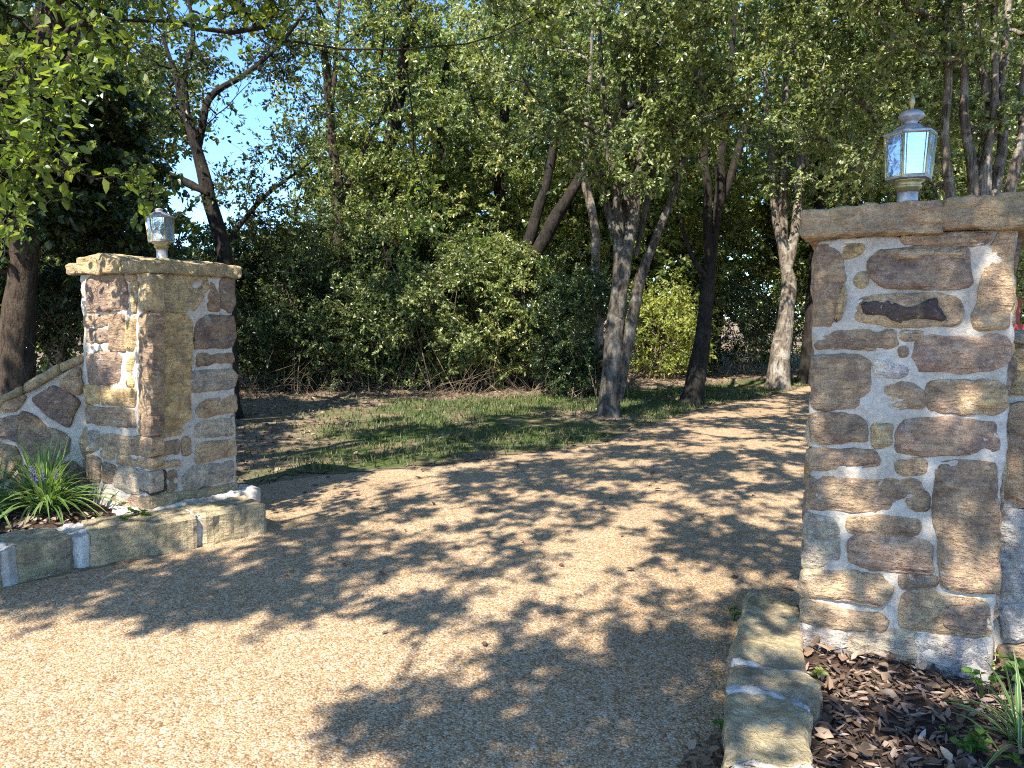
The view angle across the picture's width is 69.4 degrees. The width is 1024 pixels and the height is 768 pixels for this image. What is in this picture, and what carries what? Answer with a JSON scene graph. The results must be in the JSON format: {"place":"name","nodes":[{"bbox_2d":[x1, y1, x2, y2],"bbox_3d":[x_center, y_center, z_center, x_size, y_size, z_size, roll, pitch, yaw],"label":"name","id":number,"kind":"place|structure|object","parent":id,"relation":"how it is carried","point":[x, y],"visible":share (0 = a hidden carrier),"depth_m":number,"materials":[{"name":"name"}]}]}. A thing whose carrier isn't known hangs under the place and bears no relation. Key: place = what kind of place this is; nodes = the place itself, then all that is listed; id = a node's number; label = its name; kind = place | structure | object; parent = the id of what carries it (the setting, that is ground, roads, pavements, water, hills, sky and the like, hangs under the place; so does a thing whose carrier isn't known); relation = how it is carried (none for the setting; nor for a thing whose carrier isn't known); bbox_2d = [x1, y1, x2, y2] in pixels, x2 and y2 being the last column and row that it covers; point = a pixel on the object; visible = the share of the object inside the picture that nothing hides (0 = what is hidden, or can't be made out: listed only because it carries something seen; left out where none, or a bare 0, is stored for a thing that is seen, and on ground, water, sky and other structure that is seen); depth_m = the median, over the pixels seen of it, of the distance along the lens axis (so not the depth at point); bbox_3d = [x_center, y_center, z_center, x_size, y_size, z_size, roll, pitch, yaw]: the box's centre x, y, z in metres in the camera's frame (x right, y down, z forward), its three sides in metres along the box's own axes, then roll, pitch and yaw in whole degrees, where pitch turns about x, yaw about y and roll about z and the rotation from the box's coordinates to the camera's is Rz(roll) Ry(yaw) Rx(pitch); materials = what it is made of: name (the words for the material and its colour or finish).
{"place":"outdoors","nodes":[
{"label":"outdoors","id":0,"kind":"place"},
{"bbox_2d":[0,501,153,534],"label":"planting bed","id":1,"kind":"object","parent":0,"point":[12,514],"visible":0.3,"depth_m":5.00,"materials":[{"name":"soil"}]},
{"bbox_2d":[0,453,92,529],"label":"lilyturf plant","id":2,"kind":"object","parent":1,"relation":"on","point":[3,496],"visible":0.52,"depth_m":5.00,"materials":[{"name":"green plant"}]},
{"bbox_2d":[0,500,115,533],"bbox_3d":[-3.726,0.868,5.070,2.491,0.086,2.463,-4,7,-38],"label":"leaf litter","id":3,"kind":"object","parent":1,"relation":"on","point":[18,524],"visible":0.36,"depth_m":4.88,"materials":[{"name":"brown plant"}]},
{"bbox_2d":[0,430,128,528],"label":"lilyturf plant","id":4,"kind":"object","parent":1,"relation":"on","point":[44,481],"visible":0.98,"depth_m":5.00,"materials":[{"name":"green plant"}]},
{"bbox_2d":[118,506,151,520],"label":"weed","id":5,"kind":"object","parent":1,"relation":"on","point":[132,510],"visible":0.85,"depth_m":4.82,"materials":[{"name":"green plant"}]},
{"bbox_2d":[0,386,810,767],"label":"road","id":6,"kind":"structure","parent":0,"point":[272,646],"depth_m":3.67,"materials":[{"name":"beige gravel"}]},
{"bbox_2d":[0,484,266,587],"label":"stone kerb","id":7,"kind":"structure","parent":6,"relation":"on","point":[47,551],"depth_m":4.63,"materials":[{"name":"beige stone"}]},
{"bbox_2d":[272,401,801,644],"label":"fallen leaves","id":8,"kind":"object","parent":6,"relation":"on","point":[732,576],"visible":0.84,"depth_m":6.21,"materials":[{"name":"brown plant"}]},
{"bbox_2d":[677,730,723,767],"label":"leaf litter","id":9,"kind":"object","parent":6,"relation":"on","point":[690,755],"visible":0.91,"depth_m":2.52,"materials":[{"name":"plant"}]},
{"bbox_2d":[711,718,723,731],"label":"weed","id":10,"kind":"object","parent":6,"relation":"on","point":[716,721],"visible":0.41,"depth_m":2.69,"materials":[{"name":"green plant"}]},
{"bbox_2d":[727,606,741,620],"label":"weed","id":11,"kind":"object","parent":6,"relation":"on","point":[736,613],"visible":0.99,"depth_m":3.65,"materials":[{"name":"green plant"}]},
{"bbox_2d":[857,0,1023,298],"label":"pear tree","id":12,"kind":"object","parent":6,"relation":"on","point":[964,186],"visible":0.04,"depth_m":14.12,"materials":[{"name":"green plant"}]},
{"bbox_2d":[12,318,808,609],"bbox_3d":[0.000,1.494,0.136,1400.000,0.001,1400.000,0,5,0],"label":"ground","id":13,"kind":"structure","parent":0,"point":[313,474],"depth_m":8.03,"materials":[{"name":"brown soil"}]},
{"bbox_2d":[0,353,91,503],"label":"stone wall","id":14,"kind":"structure","parent":13,"relation":"on","point":[40,408],"depth_m":5.33,"materials":[{"name":"grey stone"}]},
{"bbox_2d":[65,253,241,509],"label":"stone pillar","id":15,"kind":"structure","parent":13,"relation":"on","point":[161,378],"depth_m":5.12,"materials":[{"name":"beige stone"}]},
{"bbox_2d":[145,208,174,257],"bbox_3d":[-2.526,-1.059,5.322,0.195,0.406,0.193,-1,5,0],"label":"lantern","id":16,"kind":"object","parent":15,"relation":"on","point":[161,244],"visible":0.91,"depth_m":5.30,"materials":[{"name":"grey metal"}]},
{"bbox_2d":[0,0,576,269],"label":"broad leaved tree","id":17,"kind":"object","parent":13,"relation":"on","point":[26,154],"visible":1,"depth_m":4.39,"materials":[{"name":"green plant"}]},
{"bbox_2d":[39,190,804,337],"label":"treeline","id":18,"kind":"object","parent":13,"relation":"on","point":[774,286],"depth_m":44.07,"materials":[{"name":"green plant"}]},
{"bbox_2d":[472,0,1005,73],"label":"pear tree","id":19,"kind":"object","parent":13,"relation":"on","point":[713,17],"visible":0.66,"depth_m":9.25,"materials":[{"name":"green plant"}]},
{"bbox_2d":[721,591,822,767],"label":"stone kerb","id":20,"kind":"structure","parent":13,"relation":"on","point":[773,712],"depth_m":2.65,"materials":[{"name":"beige stone"}]},
{"bbox_2d":[759,0,1023,202],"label":"pear tree","id":21,"kind":"object","parent":13,"relation":"on","point":[996,102],"visible":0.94,"depth_m":8.59,"materials":[{"name":"green plant"}]},
{"bbox_2d":[826,50,989,203],"bbox_3d":[12.325,-6.158,23.364,6.788,11.173,7.524,-3,6,-33],"label":"woodland tree","id":22,"kind":"object","parent":13,"relation":"on","point":[886,193],"depth_m":22.76,"materials":[{"name":"green plant"}]},
{"bbox_2d":[797,191,1023,686],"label":"stone pillar","id":23,"kind":"structure","parent":13,"relation":"on","point":[912,370],"depth_m":2.99,"materials":[{"name":"brown stone"}]},
{"bbox_2d":[883,94,937,201],"bbox_3d":[1.734,-0.986,3.230,0.214,0.543,0.208,0,5,0],"label":"lantern","id":24,"kind":"object","parent":23,"relation":"on","point":[908,184],"visible":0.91,"depth_m":3.20,"materials":[{"name":"grey metal"}]},
{"bbox_2d":[803,645,1023,767],"bbox_3d":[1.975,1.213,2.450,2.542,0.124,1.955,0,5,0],"label":"mulch","id":25,"kind":"object","parent":13,"relation":"on","point":[892,753],"visible":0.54,"depth_m":2.66,"materials":[{"name":"brown wood"}]},
{"bbox_2d":[810,666,828,677],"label":"weed","id":26,"kind":"object","parent":25,"relation":"on","point":[819,671],"visible":1,"depth_m":2.93,"materials":[{"name":"green plant"}]},
{"bbox_2d":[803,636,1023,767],"bbox_3d":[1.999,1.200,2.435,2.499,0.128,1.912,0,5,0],"label":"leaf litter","id":27,"kind":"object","parent":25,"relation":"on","point":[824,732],"visible":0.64,"depth_m":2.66,"materials":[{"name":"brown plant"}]},
{"bbox_2d":[939,725,1021,765],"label":"weed","id":28,"kind":"object","parent":25,"relation":"on","point":[972,743],"visible":1,"depth_m":2.42,"materials":[{"name":"green plant"}]},
{"bbox_2d":[961,667,1005,697],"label":"weed","id":29,"kind":"object","parent":25,"relation":"on","point":[977,672],"visible":0.86,"depth_m":2.76,"materials":[{"name":"green plant"}]},
{"bbox_2d":[944,649,1023,767],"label":"lilyturf plant","id":30,"kind":"object","parent":25,"relation":"on","point":[1018,726],"visible":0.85,"depth_m":2.48,"materials":[{"name":"green plant"}]},
{"bbox_2d":[998,653,1023,688],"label":"weed","id":31,"kind":"object","parent":25,"relation":"on","point":[1020,664],"visible":0.72,"depth_m":2.84,"materials":[{"name":"green plant"}]},
{"bbox_2d":[819,0,1023,283],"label":"pear tree","id":32,"kind":"object","parent":13,"relation":"on","point":[893,106],"visible":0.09,"depth_m":11.29,"materials":[{"name":"green plant"}]},
{"bbox_2d":[878,3,1023,323],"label":"woodland tree","id":33,"kind":"object","parent":13,"relation":"on","point":[963,179],"visible":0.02,"depth_m":16.97,"materials":[{"name":"green plant"}]},
{"bbox_2d":[956,40,1023,319],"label":"woodland tree","id":34,"kind":"object","parent":13,"relation":"on","point":[1022,317],"depth_m":20.14,"materials":[{"name":"green plant"}]},
{"bbox_2d":[993,330,1023,676],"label":"stone wall","id":35,"kind":"structure","parent":13,"relation":"on","point":[1008,629],"depth_m":2.94,"materials":[{"name":"grey stone"}]},
{"bbox_2d":[235,356,808,486],"bbox_3d":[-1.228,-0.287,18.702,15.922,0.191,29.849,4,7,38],"label":"lawn","id":36,"kind":"structure","parent":0,"point":[522,420],"depth_m":10.20,"materials":[{"name":"green plant"}]},
{"bbox_2d":[0,241,83,374],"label":"shrub","id":37,"kind":"object","parent":36,"relation":"on","point":[42,264],"visible":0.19,"depth_m":9.60,"materials":[{"name":"green plant"}]},
{"bbox_2d":[0,0,189,394],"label":"vine covered tree","id":38,"kind":"object","parent":36,"relation":"on","point":[104,120],"visible":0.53,"depth_m":7.89,"materials":[{"name":"green plant"}]},
{"bbox_2d":[0,190,193,361],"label":"shrub","id":39,"kind":"object","parent":36,"relation":"on","point":[47,285],"visible":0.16,"depth_m":9.13,"materials":[{"name":"green plant"}]},
{"bbox_2d":[0,0,197,376],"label":"woodland tree","id":40,"kind":"object","parent":36,"relation":"on","point":[31,12],"visible":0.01,"depth_m":15.56,"materials":[{"name":"green plant"}]},
{"bbox_2d":[0,0,246,377],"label":"woodland tree","id":41,"kind":"object","parent":36,"relation":"on","point":[155,95],"visible":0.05,"depth_m":12.99,"materials":[{"name":"green plant"}]},
{"bbox_2d":[0,290,289,419],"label":"dry brush","id":42,"kind":"object","parent":36,"relation":"on","point":[72,346],"visible":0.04,"depth_m":7.33,"materials":[{"name":"brown plant"}]},
{"bbox_2d":[10,0,368,418],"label":"forked tree","id":43,"kind":"object","parent":36,"relation":"on","point":[195,136],"visible":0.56,"depth_m":10.13,"materials":[{"name":"green plant"}]},
{"bbox_2d":[168,215,298,386],"bbox_3d":[-5.688,-1.427,14.497,2.763,3.547,3.694,4,7,41],"label":"shrub","id":44,"kind":"object","parent":36,"relation":"on","point":[246,291],"visible":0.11,"depth_m":13.77,"materials":[{"name":"green plant"}]},
{"bbox_2d":[185,197,360,393],"bbox_3d":[-4.359,-1.492,13.662,3.276,3.767,3.196,0,5,0],"label":"shrub","id":45,"kind":"object","parent":36,"relation":"on","point":[259,359],"visible":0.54,"depth_m":13.13,"materials":[{"name":"green plant"}]},
{"bbox_2d":[255,211,364,374],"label":"shrub","id":46,"kind":"object","parent":36,"relation":"on","point":[348,269],"depth_m":16.05,"materials":[{"name":"green plant"}]},
{"bbox_2d":[270,122,401,287],"bbox_3d":[-4.839,-4.221,22.369,5.016,7.449,4.526,0,5,-2],"label":"woodland tree","id":47,"kind":"object","parent":36,"relation":"on","point":[310,211],"visible":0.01,"depth_m":21.14,"materials":[{"name":"green plant"}]},
{"bbox_2d":[249,189,428,393],"bbox_3d":[-3.175,-1.617,13.846,3.344,3.947,2.857,0,5,0],"label":"shrub","id":48,"kind":"object","parent":36,"relation":"on","point":[335,349],"visible":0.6,"depth_m":13.29,"materials":[{"name":"green plant"}]},
{"bbox_2d":[248,0,473,387],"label":"woodland tree","id":49,"kind":"object","parent":36,"relation":"on","point":[329,89],"visible":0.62,"depth_m":13.75,"materials":[{"name":"green plant"}]},
{"bbox_2d":[325,211,452,376],"bbox_3d":[-2.878,-1.985,16.765,3.579,4.219,3.669,3,6,26],"label":"shrub","id":50,"kind":"object","parent":36,"relation":"on","point":[420,254],"visible":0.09,"depth_m":15.78,"materials":[{"name":"green plant"}]},
{"bbox_2d":[295,12,521,365],"bbox_3d":[-2.753,-4.838,19.002,5.657,9.311,6.270,-3,6,-30],"label":"woodland tree","id":51,"kind":"object","parent":36,"relation":"on","point":[487,199],"visible":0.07,"depth_m":18.29,"materials":[{"name":"green plant"}]},
{"bbox_2d":[320,206,513,393],"bbox_3d":[-1.854,-1.450,13.817,3.888,3.734,2.908,0,5,0],"label":"shrub","id":52,"kind":"object","parent":36,"relation":"on","point":[409,298],"visible":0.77,"depth_m":13.30,"materials":[{"name":"green plant"}]},
{"bbox_2d":[310,0,535,384],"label":"ivy clad tree","id":53,"kind":"object","parent":36,"relation":"on","point":[444,197],"visible":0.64,"depth_m":14.02,"materials":[{"name":"green plant"}]},
{"bbox_2d":[239,352,680,402],"bbox_3d":[-1.434,-0.246,12.875,9.608,1.124,2.398,-1,5,-13],"label":"dry brush","id":54,"kind":"object","parent":36,"relation":"on","point":[451,394],"visible":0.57,"depth_m":12.88,"materials":[{"name":"plant"}]},
{"bbox_2d":[402,208,526,376],"bbox_3d":[-1.297,-2.009,17.135,3.512,4.144,3.000,2,5,19],"label":"shrub","id":55,"kind":"object","parent":36,"relation":"on","point":[459,300],"visible":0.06,"depth_m":16.61,"materials":[{"name":"green plant"}]},
{"bbox_2d":[398,212,568,390],"bbox_3d":[-0.528,-1.545,14.367,3.335,3.570,2.782,2,6,22],"label":"shrub","id":56,"kind":"object","parent":36,"relation":"on","point":[501,256],"visible":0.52,"depth_m":13.89,"materials":[{"name":"green plant"}]},
{"bbox_2d":[354,0,614,363],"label":"woodland tree","id":57,"kind":"object","parent":36,"relation":"on","point":[499,165],"visible":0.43,"depth_m":14.54,"materials":[{"name":"green plant"}]},
{"bbox_2d":[398,6,638,364],"bbox_3d":[0.250,-5.537,20.051,6.834,10.523,6.546,-3,6,-27],"label":"woodland tree","id":58,"kind":"object","parent":36,"relation":"on","point":[513,227],"visible":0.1,"depth_m":19.08,"materials":[{"name":"green plant"}]},
{"bbox_2d":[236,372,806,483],"bbox_3d":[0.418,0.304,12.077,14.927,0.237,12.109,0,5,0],"label":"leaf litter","id":59,"kind":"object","parent":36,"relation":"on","point":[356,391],"visible":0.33,"depth_m":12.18,"materials":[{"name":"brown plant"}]},
{"bbox_2d":[476,233,604,387],"bbox_3d":[0.633,-1.446,15.241,2.809,3.316,2.400,-4,6,-34],"label":"shrub","id":60,"kind":"object","parent":36,"relation":"on","point":[530,293],"visible":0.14,"depth_m":14.77,"materials":[{"name":"green plant"}]},
{"bbox_2d":[512,255,630,399],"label":"shrub","id":61,"kind":"object","parent":36,"relation":"on","point":[580,300],"visible":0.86,"depth_m":13.01,"materials":[{"name":"green plant"}]},
{"bbox_2d":[496,0,665,396],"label":"woodland tree","id":62,"kind":"object","parent":36,"relation":"on","point":[594,224],"visible":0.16,"depth_m":13.37,"materials":[{"name":"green plant"}]},
{"bbox_2d":[474,0,711,345],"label":"woodland tree","id":63,"kind":"object","parent":36,"relation":"on","point":[621,12],"visible":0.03,"depth_m":22.77,"materials":[{"name":"green plant"}]},
{"bbox_2d":[468,0,754,387],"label":"leaning tree","id":64,"kind":"object","parent":36,"relation":"on","point":[542,240],"visible":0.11,"depth_m":14.29,"materials":[{"name":"green plant"}]},
{"bbox_2d":[438,0,786,417],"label":"pear tree","id":65,"kind":"object","parent":36,"relation":"on","point":[657,115],"visible":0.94,"depth_m":10.17,"materials":[{"name":"green plant"}]},
{"bbox_2d":[531,1,765,371],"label":"woodland tree","id":66,"kind":"object","parent":36,"relation":"on","point":[675,248],"visible":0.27,"depth_m":17.85,"materials":[{"name":"green plant"}]},
{"bbox_2d":[625,278,696,374],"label":"shrub","id":67,"kind":"object","parent":36,"relation":"on","point":[648,345],"visible":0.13,"depth_m":18.30,"materials":[{"name":"green plant"}]},
{"bbox_2d":[624,268,724,379],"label":"yellow shrub","id":68,"kind":"object","parent":36,"relation":"on","point":[679,357],"visible":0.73,"depth_m":16.82,"materials":[{"name":"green plant"}]},
{"bbox_2d":[649,270,804,377],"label":"shrub","id":69,"kind":"object","parent":36,"relation":"on","point":[735,294],"visible":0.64,"depth_m":18.02,"materials":[{"name":"green plant"}]},
{"bbox_2d":[612,9,844,364],"bbox_3d":[6.053,-5.919,21.522,7.159,11.024,6.857,-3,6,-28],"label":"woodland tree","id":70,"kind":"object","parent":36,"relation":"on","point":[758,221],"visible":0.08,"depth_m":20.28,"materials":[{"name":"green plant"}]},
{"bbox_2d":[635,0,865,403],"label":"pear tree","id":71,"kind":"object","parent":36,"relation":"on","point":[695,383],"visible":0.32,"depth_m":12.53,"materials":[{"name":"green plant"}]},
{"bbox_2d":[727,252,808,369],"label":"shrub","id":72,"kind":"object","parent":36,"relation":"on","point":[777,290],"visible":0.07,"depth_m":20.39,"materials":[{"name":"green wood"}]},
{"bbox_2d":[661,0,922,389],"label":"pear tree","id":73,"kind":"object","parent":36,"relation":"on","point":[778,373],"visible":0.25,"depth_m":15.13,"materials":[{"name":"green plant"}]},
{"bbox_2d":[712,0,972,383],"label":"pear tree","id":74,"kind":"object","parent":36,"relation":"on","point":[803,372],"visible":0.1,"depth_m":16.36,"materials":[{"name":"green plant"}]},
{"bbox_2d":[734,21,974,316],"bbox_3d":[9.035,-5.385,19.940,6.223,10.242,6.897,-3,6,-31],"label":"woodland tree","id":75,"kind":"object","parent":36,"relation":"on","point":[801,270],"visible":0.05,"depth_m":19.39,"materials":[{"name":"green plant"}]},
{"bbox_2d":[32,0,1023,316],"label":"sky","id":76,"kind":"structure","parent":0,"point":[186,166],"materials":[{"name":"blue"}]},
{"bbox_2d":[1013,299,1023,329],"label":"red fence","id":77,"kind":"object","parent":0,"point":[1018,326],"visible":0.16,"depth_m":12.88,"materials":[{"name":"paint"}]}
]}

